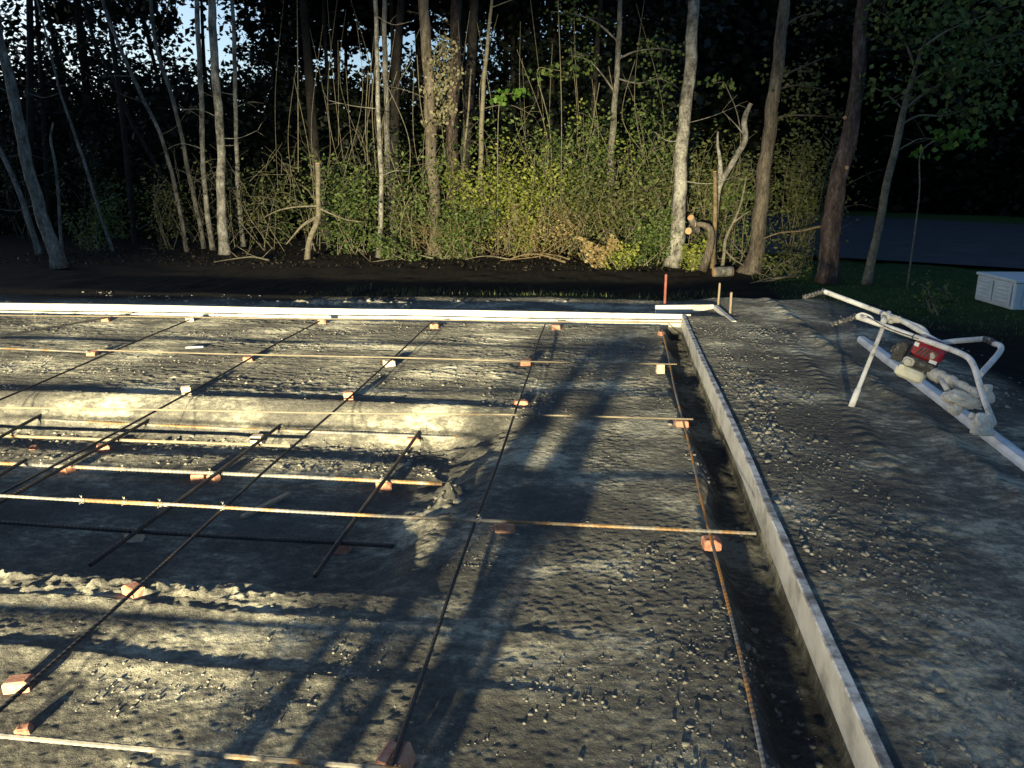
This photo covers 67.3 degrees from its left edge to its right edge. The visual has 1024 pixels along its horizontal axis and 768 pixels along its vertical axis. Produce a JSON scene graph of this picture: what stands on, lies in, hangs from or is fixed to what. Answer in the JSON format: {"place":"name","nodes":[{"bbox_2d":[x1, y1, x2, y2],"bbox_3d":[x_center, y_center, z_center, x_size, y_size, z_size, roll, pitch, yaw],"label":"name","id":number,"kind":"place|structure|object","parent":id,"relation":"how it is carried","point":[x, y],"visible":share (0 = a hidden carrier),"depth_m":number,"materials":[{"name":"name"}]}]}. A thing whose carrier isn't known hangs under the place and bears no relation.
{"place":"outdoors","nodes":[
{"label":"outdoors","id":0,"kind":"place"},
{"bbox_2d":[0,0,914,148],"label":"sky","id":1,"kind":"structure","parent":0,"point":[188,13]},
{"bbox_2d":[0,210,1023,767],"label":"ground","id":2,"kind":"structure","parent":0,"point":[548,600],"depth_m":4.05,"materials":[{"name":"soil"}]},
{"bbox_2d":[0,119,50,238],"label":"shrub","id":3,"kind":"object","parent":2,"relation":"on","point":[4,171],"visible":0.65,"depth_m":25.66,"materials":[{"name":"green plant"}]},
{"bbox_2d":[26,0,35,238],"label":"tree","id":4,"kind":"object","parent":2,"relation":"on","point":[29,66],"visible":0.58,"depth_m":25.29,"materials":[{"name":"grey plant"}]},
{"bbox_2d":[0,146,66,254],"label":"tree","id":5,"kind":"object","parent":2,"relation":"on","point":[33,235],"visible":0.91,"depth_m":20.69,"materials":[{"name":"grey plant"}]},
{"bbox_2d":[0,22,68,269],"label":"tree","id":6,"kind":"object","parent":2,"relation":"on","point":[57,257],"visible":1,"depth_m":17.13,"materials":[{"name":"grey plant"}]},
{"bbox_2d":[34,0,53,228],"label":"tree","id":7,"kind":"object","parent":2,"relation":"on","point":[44,131],"visible":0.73,"depth_m":27.13,"materials":[{"name":"grey plant"}]},
{"bbox_2d":[43,0,89,225],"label":"tree","id":8,"kind":"object","parent":2,"relation":"on","point":[56,55],"visible":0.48,"depth_m":27.82,"materials":[{"name":"grey plant"}]},
{"bbox_2d":[27,126,119,241],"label":"shrub","id":9,"kind":"object","parent":2,"relation":"on","point":[88,150],"visible":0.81,"depth_m":24.18,"materials":[{"name":"green plant"}]},
{"bbox_2d":[27,0,122,250],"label":"tree","id":10,"kind":"object","parent":2,"relation":"on","point":[110,244],"visible":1,"depth_m":21.09,"materials":[{"name":"grey plant"}]},
{"bbox_2d":[25,0,131,182],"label":"tree","id":11,"kind":"object","parent":2,"relation":"on","point":[60,9],"visible":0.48,"depth_m":33.57,"materials":[{"name":"green plant"}]},
{"bbox_2d":[74,0,98,230],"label":"tree","id":12,"kind":"object","parent":2,"relation":"on","point":[86,90],"visible":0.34,"depth_m":28.41,"materials":[{"name":"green plant"}]},
{"bbox_2d":[53,196,137,251],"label":"shrub","id":13,"kind":"object","parent":2,"relation":"on","point":[89,240],"visible":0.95,"depth_m":21.84,"materials":[{"name":"green plant"}]},
{"bbox_2d":[70,167,172,238],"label":"shrub","id":14,"kind":"object","parent":2,"relation":"on","point":[112,185],"visible":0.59,"depth_m":26.01,"materials":[{"name":"green plant"}]},
{"bbox_2d":[105,0,138,243],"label":"tree","id":15,"kind":"object","parent":2,"relation":"on","point":[130,196],"visible":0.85,"depth_m":23.49,"materials":[{"name":"grey plant"}]},
{"bbox_2d":[79,0,195,251],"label":"tree","id":16,"kind":"object","parent":2,"relation":"on","point":[168,161],"visible":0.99,"depth_m":20.99,"materials":[{"name":"grey plant"}]},
{"bbox_2d":[83,0,196,241],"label":"tree","id":17,"kind":"object","parent":2,"relation":"on","point":[137,132],"visible":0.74,"depth_m":24.31,"materials":[{"name":"grey plant"}]},
{"bbox_2d":[97,0,189,195],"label":"tree","id":18,"kind":"object","parent":2,"relation":"on","point":[164,24],"visible":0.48,"depth_m":35.71,"materials":[{"name":"green plant"}]},
{"bbox_2d":[0,434,290,447],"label":"rebar","id":19,"kind":"object","parent":2,"relation":"on","point":[151,441],"visible":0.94,"depth_m":5.47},
{"bbox_2d":[121,153,198,236],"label":"shrub","id":20,"kind":"object","parent":2,"relation":"on","point":[151,200],"visible":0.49,"depth_m":26.57,"materials":[{"name":"green plant"}]},
{"bbox_2d":[0,321,319,493],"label":"rebar","id":21,"kind":"object","parent":2,"relation":"on","point":[80,451],"visible":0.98,"depth_m":5.21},
{"bbox_2d":[128,154,209,250],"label":"shrub","id":22,"kind":"object","parent":2,"relation":"on","point":[166,194],"visible":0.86,"depth_m":22.06,"materials":[{"name":"green plant"}]},
{"bbox_2d":[149,0,206,248],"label":"tree","id":23,"kind":"object","parent":2,"relation":"on","point":[187,169],"visible":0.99,"depth_m":21.65,"materials":[{"name":"grey plant"}]},
{"bbox_2d":[161,0,215,249],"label":"tree","id":24,"kind":"object","parent":2,"relation":"on","point":[201,115],"visible":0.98,"depth_m":21.06,"materials":[{"name":"grey plant"}]},
{"bbox_2d":[180,0,262,254],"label":"tree","id":25,"kind":"object","parent":2,"relation":"on","point":[223,241],"visible":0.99,"depth_m":20.02,"materials":[{"name":"grey plant"}]},
{"bbox_2d":[195,0,263,246],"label":"tree","id":26,"kind":"object","parent":2,"relation":"on","point":[236,147],"visible":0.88,"depth_m":22.35,"materials":[{"name":"grey plant"}]},
{"bbox_2d":[191,149,293,243],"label":"shrub","id":27,"kind":"object","parent":2,"relation":"on","point":[254,179],"visible":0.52,"depth_m":23.82,"materials":[{"name":"green plant"}]},
{"bbox_2d":[185,147,304,250],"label":"shrub","id":28,"kind":"object","parent":2,"relation":"on","point":[253,218],"visible":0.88,"depth_m":21.70,"materials":[{"name":"green plant"}]},
{"bbox_2d":[217,0,298,191],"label":"tree","id":29,"kind":"object","parent":2,"relation":"on","point":[251,30],"visible":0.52,"depth_m":32.34,"materials":[{"name":"green plant"}]},
{"bbox_2d":[240,168,305,239],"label":"shrub","id":30,"kind":"object","parent":2,"relation":"on","point":[291,225],"visible":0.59,"depth_m":25.90,"materials":[{"name":"green plant"}]},
{"bbox_2d":[264,163,360,259],"bbox_3d":[-5.010,-4.286,19.216,2.601,2.385,0.360,2,15,7],"label":"sapling","id":31,"kind":"object","parent":2,"relation":"on","point":[316,220],"visible":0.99,"depth_m":19.29,"materials":[{"name":"brown wood"}]},
{"bbox_2d":[299,0,332,240],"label":"tree","id":32,"kind":"object","parent":2,"relation":"on","point":[308,68],"visible":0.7,"depth_m":24.41,"materials":[{"name":"brown plant"}]},
{"bbox_2d":[262,0,396,223],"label":"tree","id":33,"kind":"object","parent":2,"relation":"on","point":[364,4],"visible":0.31,"depth_m":30.15,"materials":[{"name":"green plant"}]},
{"bbox_2d":[268,0,410,186],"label":"tree","id":34,"kind":"object","parent":2,"relation":"on","point":[352,35],"visible":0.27,"depth_m":33.09,"materials":[{"name":"green plant"}]},
{"bbox_2d":[286,144,393,255],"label":"shrub","id":35,"kind":"object","parent":2,"relation":"on","point":[343,204],"visible":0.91,"depth_m":20.47,"materials":[{"name":"green plant"}]},
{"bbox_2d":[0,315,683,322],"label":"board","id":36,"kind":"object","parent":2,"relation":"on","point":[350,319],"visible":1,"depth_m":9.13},
{"bbox_2d":[334,545,351,553],"bbox_3d":[-0.881,0.852,3.998,0.086,0.059,0.063,0,15,1],"label":"brick","id":37,"kind":"object","parent":2,"relation":"on","point":[342,549],"visible":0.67,"depth_m":3.97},
{"bbox_2d":[0,520,393,547],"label":"rebar","id":38,"kind":"object","parent":37,"relation":"on","point":[217,536],"visible":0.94,"depth_m":4.04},
{"bbox_2d":[0,303,690,326],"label":"form board","id":39,"kind":"object","parent":2,"relation":"on","point":[122,310],"visible":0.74,"depth_m":9.61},
{"bbox_2d":[324,0,408,257],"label":"tree","id":40,"kind":"object","parent":2,"relation":"on","point":[379,131],"visible":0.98,"depth_m":19.25,"materials":[{"name":"grey plant"}]},
{"bbox_2d":[307,0,431,228],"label":"tree","id":41,"kind":"object","parent":2,"relation":"on","point":[331,8],"visible":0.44,"depth_m":28.62,"materials":[{"name":"green plant"}]},
{"bbox_2d":[351,0,396,248],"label":"tree","id":42,"kind":"object","parent":2,"relation":"on","point":[385,82],"visible":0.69,"depth_m":21.23,"materials":[{"name":"grey plant"}]},
{"bbox_2d":[275,0,664,227],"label":"hanging vines","id":43,"kind":"object","parent":42,"relation":"hanging from","point":[366,124],"visible":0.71,"depth_m":20.59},
{"bbox_2d":[0,246,761,275],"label":"leaf litter","id":44,"kind":"object","parent":2,"relation":"on","point":[192,256],"visible":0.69,"depth_m":19.39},
{"bbox_2d":[376,482,391,492],"bbox_3d":[-0.796,0.634,4.781,0.082,0.068,0.075,-10,18,-32],"label":"brick","id":45,"kind":"object","parent":2,"relation":"on","point":[386,487],"visible":0.69,"depth_m":4.75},
{"bbox_2d":[0,462,442,485],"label":"rebar","id":46,"kind":"object","parent":45,"relation":"on","point":[236,474],"visible":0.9,"depth_m":4.86,"materials":[{"name":"metal"}]},
{"bbox_2d":[88,424,280,566],"bbox_3d":[-1.869,0.579,4.761,0.033,0.032,2.239,2,15,7],"label":"rebar","id":47,"kind":"object","parent":46,"relation":"on","point":[148,522],"visible":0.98,"depth_m":4.39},
{"bbox_2d":[339,106,438,238],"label":"shrub","id":48,"kind":"object","parent":2,"relation":"on","point":[395,143],"visible":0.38,"depth_m":24.74,"materials":[{"name":"green plant"}]},
{"bbox_2d":[383,359,395,366],"bbox_3d":[-1.141,-0.192,7.148,0.099,0.063,0.085,-8,17,-26],"label":"brick","id":49,"kind":"object","parent":2,"relation":"on","point":[391,363],"visible":0.78,"depth_m":7.12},
{"bbox_2d":[0,322,432,712],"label":"rebar","id":50,"kind":"object","parent":49,"relation":"on","point":[18,693],"visible":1,"depth_m":3.29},
{"bbox_2d":[0,407,692,419],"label":"rebar","id":51,"kind":"object","parent":50,"relation":"on","point":[348,413],"visible":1,"depth_m":5.41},
{"bbox_2d":[359,229,421,260],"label":"shrub","id":52,"kind":"object","parent":2,"relation":"on","point":[387,251],"visible":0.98,"depth_m":19.35,"materials":[{"name":"green plant"}]},
{"bbox_2d":[375,740,415,767],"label":"brick","id":53,"kind":"object","parent":2,"relation":"on","point":[406,757],"visible":0.82,"depth_m":2.26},
{"bbox_2d":[0,733,405,767],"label":"rebar","id":54,"kind":"object","parent":53,"relation":"on","point":[184,752],"visible":1,"depth_m":2.21,"materials":[{"name":"metal"}]},
{"bbox_2d":[389,324,545,765],"bbox_3d":[0.015,0.208,5.467,0.032,0.025,6.887,2,15,6],"label":"rebar","id":55,"kind":"object","parent":53,"relation":"on","point":[412,704],"visible":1,"depth_m":3.00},
{"bbox_2d":[97,349,676,364],"bbox_3d":[-1.257,-0.245,7.076,5.458,0.020,0.026,2,15,6],"label":"rebar","id":56,"kind":"object","parent":55,"relation":"on","point":[391,357],"visible":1,"depth_m":7.05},
{"bbox_2d":[65,498,755,534],"bbox_3d":[-0.581,0.647,3.771,3.455,0.026,0.025,2,15,6],"label":"rebar","id":57,"kind":"object","parent":55,"relation":"on","point":[439,518],"visible":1,"depth_m":3.75,"materials":[{"name":"metal"}]},
{"bbox_2d":[389,0,405,240],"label":"tree","id":58,"kind":"object","parent":2,"relation":"on","point":[397,54],"visible":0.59,"depth_m":23.92,"materials":[{"name":"brown plant"}]},
{"bbox_2d":[354,147,446,254],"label":"shrub","id":59,"kind":"object","parent":2,"relation":"on","point":[397,215],"visible":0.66,"depth_m":20.86,"materials":[{"name":"green plant"}]},
{"bbox_2d":[348,131,464,258],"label":"shrub","id":60,"kind":"object","parent":2,"relation":"on","point":[410,194],"visible":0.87,"depth_m":19.69,"materials":[{"name":"green plant"}]},
{"bbox_2d":[407,436,419,444],"bbox_3d":[-0.717,0.417,5.578,0.092,0.072,0.073,-4,16,-13],"label":"brick","id":61,"kind":"object","parent":2,"relation":"on","point":[410,438],"visible":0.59,"depth_m":5.55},
{"bbox_2d":[10,417,457,438],"bbox_3d":[-2.135,0.331,5.770,3.590,0.032,0.033,2,15,7],"label":"rebar","id":62,"kind":"object","parent":61,"relation":"on","point":[313,431],"visible":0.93,"depth_m":5.71,"materials":[{"name":"metal"}]},
{"bbox_2d":[313,430,420,577],"bbox_3d":[-0.790,0.605,4.663,0.029,0.032,2.258,2,15,6],"label":"rebar","id":63,"kind":"object","parent":62,"relation":"on","point":[347,530],"visible":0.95,"depth_m":4.26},
{"bbox_2d":[381,0,467,257],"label":"tree","id":64,"kind":"object","parent":2,"relation":"on","point":[432,89],"visible":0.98,"depth_m":19.10,"materials":[{"name":"brown plant"}]},
{"bbox_2d":[388,0,479,225],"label":"tree","id":65,"kind":"object","parent":2,"relation":"on","point":[415,24],"visible":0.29,"depth_m":30.67,"materials":[{"name":"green plant"}]},
{"bbox_2d":[414,0,492,225],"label":"tree","id":66,"kind":"object","parent":2,"relation":"on","point":[455,16],"visible":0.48,"depth_m":24.66,"materials":[{"name":"brown plant"}]},
{"bbox_2d":[407,194,500,259],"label":"shrub","id":67,"kind":"object","parent":2,"relation":"on","point":[465,218],"visible":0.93,"depth_m":19.32,"materials":[{"name":"green plant"}]},
{"bbox_2d":[407,145,518,255],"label":"shrub","id":68,"kind":"object","parent":2,"relation":"on","point":[468,195],"visible":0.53,"depth_m":20.30,"materials":[{"name":"green plant"}]},
{"bbox_2d":[460,0,478,245],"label":"tree","id":69,"kind":"object","parent":2,"relation":"on","point":[471,58],"visible":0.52,"depth_m":22.17,"materials":[{"name":"brown plant"}]},
{"bbox_2d":[144,112,849,258],"bbox_3d":[-1.663,-5.204,20.245,19.726,3.608,3.548,3,15,11],"label":"twig tangle","id":70,"kind":"object","parent":2,"relation":"on","point":[253,196],"visible":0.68,"depth_m":20.02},
{"bbox_2d":[466,0,537,252],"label":"tree","id":71,"kind":"object","parent":2,"relation":"on","point":[481,117],"visible":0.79,"depth_m":19.99,"materials":[{"name":"brown plant"}]},
{"bbox_2d":[447,73,569,252],"bbox_3d":[-0.204,-5.886,20.718,3.467,4.751,2.031,2,15,7],"label":"shrub","id":72,"kind":"object","parent":2,"relation":"on","point":[502,128],"visible":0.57,"depth_m":20.65,"materials":[{"name":"green plant"}]},
{"bbox_2d":[0,0,1023,242],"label":"wood","id":73,"kind":"object","parent":2,"relation":"on","point":[988,179],"visible":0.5,"depth_m":31.84,"materials":[{"name":"green plant"}]},
{"bbox_2d":[0,291,1023,767],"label":"soil clods","id":74,"kind":"object","parent":2,"relation":"on","point":[1016,761],"visible":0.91,"depth_m":3.76,"materials":[{"name":"soil"}]},
{"bbox_2d":[399,186,626,257],"bbox_3d":[-0.007,-4.052,19.239,5.861,1.905,1.546,2,15,7],"label":"dry brush","id":75,"kind":"object","parent":2,"relation":"on","point":[559,230],"visible":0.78,"depth_m":19.21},
{"bbox_2d":[296,285,735,300],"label":"grass tufts","id":76,"kind":"object","parent":2,"relation":"on","point":[513,294],"visible":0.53,"depth_m":13.54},
{"bbox_2d":[489,0,549,201],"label":"tree","id":77,"kind":"object","parent":2,"relation":"on","point":[512,43],"visible":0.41,"depth_m":29.33,"materials":[{"name":"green plant"}]},
{"bbox_2d":[464,125,582,258],"bbox_3d":[0.172,-4.986,19.964,3.339,3.381,2.584,2,15,7],"label":"shrub","id":78,"kind":"object","parent":2,"relation":"on","point":[517,197],"visible":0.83,"depth_m":19.85,"materials":[{"name":"green plant"}]},
{"bbox_2d":[514,201,585,258],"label":"shrub","id":79,"kind":"object","parent":2,"relation":"on","point":[549,232],"visible":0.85,"depth_m":19.55,"materials":[{"name":"green plant"}]},
{"bbox_2d":[502,99,628,254],"bbox_3d":[1.459,-5.476,20.494,3.368,4.125,3.326,2,15,7],"label":"shrub","id":80,"kind":"object","parent":2,"relation":"on","point":[567,158],"visible":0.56,"depth_m":20.33,"materials":[{"name":"green plant"}]},
{"bbox_2d":[533,174,611,260],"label":"shrub","id":81,"kind":"object","parent":2,"relation":"on","point":[585,208],"visible":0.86,"depth_m":19.39,"materials":[{"name":"green plant"}]},
{"bbox_2d":[571,233,621,268],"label":"shrub","id":82,"kind":"object","parent":2,"relation":"on","point":[602,256],"visible":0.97,"depth_m":17.72,"materials":[{"name":"beige plant"}]},
{"bbox_2d":[542,93,660,253],"bbox_3d":[2.361,-5.542,20.621,3.171,4.154,2.342,2,15,7],"label":"shrub","id":83,"kind":"object","parent":2,"relation":"on","point":[569,126],"visible":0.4,"depth_m":20.41,"materials":[{"name":"green plant"}]},
{"bbox_2d":[542,148,673,258],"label":"shrub","id":84,"kind":"object","parent":2,"relation":"on","point":[609,205],"visible":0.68,"depth_m":19.52,"materials":[{"name":"green plant"}]},
{"bbox_2d":[544,0,696,248],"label":"tree","id":85,"kind":"object","parent":2,"relation":"on","point":[617,78],"visible":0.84,"depth_m":20.30,"materials":[{"name":"green plant"}]},
{"bbox_2d":[612,198,686,268],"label":"shrub","id":86,"kind":"object","parent":2,"relation":"on","point":[650,239],"visible":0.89,"depth_m":17.99,"materials":[{"name":"green plant"}]},
{"bbox_2d":[595,96,716,252],"bbox_3d":[3.859,-5.712,20.856,3.290,4.321,3.117,2,15,7],"label":"shrub","id":87,"kind":"object","parent":2,"relation":"on","point":[642,114],"visible":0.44,"depth_m":20.62,"materials":[{"name":"green plant"}]},
{"bbox_2d":[604,0,734,208],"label":"tree","id":88,"kind":"object","parent":2,"relation":"on","point":[704,11],"visible":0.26,"depth_m":30.27,"materials":[{"name":"green plant"}]},
{"bbox_2d":[615,123,726,262],"bbox_3d":[3.816,-4.570,18.562,2.642,3.353,2.708,2,15,7],"label":"shrub","id":89,"kind":"object","parent":2,"relation":"on","point":[656,190],"visible":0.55,"depth_m":18.52,"materials":[{"name":"green plant"}]},
{"bbox_2d":[657,0,750,267],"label":"tree","id":90,"kind":"object","parent":2,"relation":"on","point":[673,259],"visible":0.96,"depth_m":17.19,"materials":[{"name":"grey plant"}]},
{"bbox_2d":[701,535,721,550],"bbox_3d":[0.944,0.755,3.645,0.082,0.059,0.072,0,15,-2],"label":"brick","id":91,"kind":"object","parent":2,"relation":"on","point":[705,543],"visible":0.93,"depth_m":3.62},
{"bbox_2d":[662,329,766,767],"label":"rebar","id":92,"kind":"object","parent":91,"relation":"on","point":[752,711],"visible":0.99,"depth_m":2.96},
{"bbox_2d":[660,118,771,259],"bbox_3d":[5.089,-4.837,19.230,2.855,3.466,2.718,2,15,7],"label":"shrub","id":93,"kind":"object","parent":2,"relation":"on","point":[705,199],"visible":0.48,"depth_m":18.99,"materials":[{"name":"green plant"}]},
{"bbox_2d":[697,0,765,153],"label":"tree","id":94,"kind":"object","parent":2,"relation":"on","point":[745,30],"visible":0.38,"depth_m":45.36,"materials":[{"name":"green plant"}]},
{"bbox_2d":[715,95,752,265],"bbox_3d":[4.975,-4.524,17.551,0.546,3.864,0.540,-11,19,-36],"label":"sapling","id":95,"kind":"object","parent":2,"relation":"on","point":[721,176],"visible":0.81,"depth_m":17.35,"materials":[{"name":"grey plant"}]},
{"bbox_2d":[698,150,789,262],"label":"shrub","id":96,"kind":"object","parent":2,"relation":"on","point":[747,196],"visible":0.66,"depth_m":18.50,"materials":[{"name":"green plant"}]},
{"bbox_2d":[755,246,812,278],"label":"shrub","id":97,"kind":"object","parent":2,"relation":"on","point":[775,272],"visible":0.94,"depth_m":16.13,"materials":[{"name":"green plant"}]},
{"bbox_2d":[681,315,893,767],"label":"form board","id":98,"kind":"object","parent":2,"relation":"on","point":[862,740],"visible":1,"depth_m":3.03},
{"bbox_2d":[736,0,844,274],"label":"tree","id":99,"kind":"object","parent":2,"relation":"on","point":[762,190],"visible":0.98,"depth_m":16.05,"materials":[{"name":"brown plant"}]},
{"bbox_2d":[748,110,878,268],"bbox_3d":[6.646,-4.434,17.529,2.853,3.592,2.414,2,15,7],"label":"shrub","id":100,"kind":"object","parent":2,"relation":"on","point":[795,180],"visible":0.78,"depth_m":17.38,"materials":[{"name":"green plant"}]},
{"bbox_2d":[764,0,886,284],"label":"tree","id":101,"kind":"object","parent":2,"relation":"on","point":[828,269],"visible":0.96,"depth_m":14.61,"materials":[{"name":"brown plant"}]},
{"bbox_2d":[790,0,916,90],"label":"tree","id":102,"kind":"object","parent":2,"relation":"on","point":[837,35],"visible":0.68,"depth_m":42.11,"materials":[{"name":"green plant"}]},
{"bbox_2d":[731,259,1023,341],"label":"lawn grass","id":103,"kind":"structure","parent":2,"relation":"on","point":[970,316],"depth_m":13.69,"materials":[{"name":"green plant"}]},
{"bbox_2d":[802,288,1023,470],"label":"power screed","id":104,"kind":"object","parent":2,"relation":"on","point":[920,362],"visible":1,"depth_m":5.37,"materials":[{"name":"metal"}]},
{"bbox_2d":[840,0,1023,285],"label":"tree","id":105,"kind":"object","parent":2,"relation":"on","point":[960,63],"visible":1,"depth_m":13.70,"materials":[{"name":"green plant"}]},
{"bbox_2d":[911,270,961,314],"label":"shrub","id":106,"kind":"object","parent":2,"relation":"on","point":[944,302],"visible":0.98,"depth_m":11.91,"materials":[{"name":"green plant"}]},
{"bbox_2d":[906,124,986,287],"bbox_3d":[7.863,-3.239,14.229,1.395,3.040,0.688,2,15,7],"label":"sapling","id":107,"kind":"object","parent":2,"relation":"on","point":[941,137],"visible":0.98,"depth_m":13.90,"materials":[{"name":"plant"}]},
{"bbox_2d":[975,272,1023,309],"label":"utility box","id":108,"kind":"object","parent":2,"relation":"on","point":[1004,289],"visible":1,"depth_m":12.53,"materials":[{"name":"metal"}]},
{"bbox_2d":[686,210,1023,268],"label":"road","id":109,"kind":"structure","parent":0,"point":[971,243],"depth_m":24.28,"materials":[{"name":"asphalt"}]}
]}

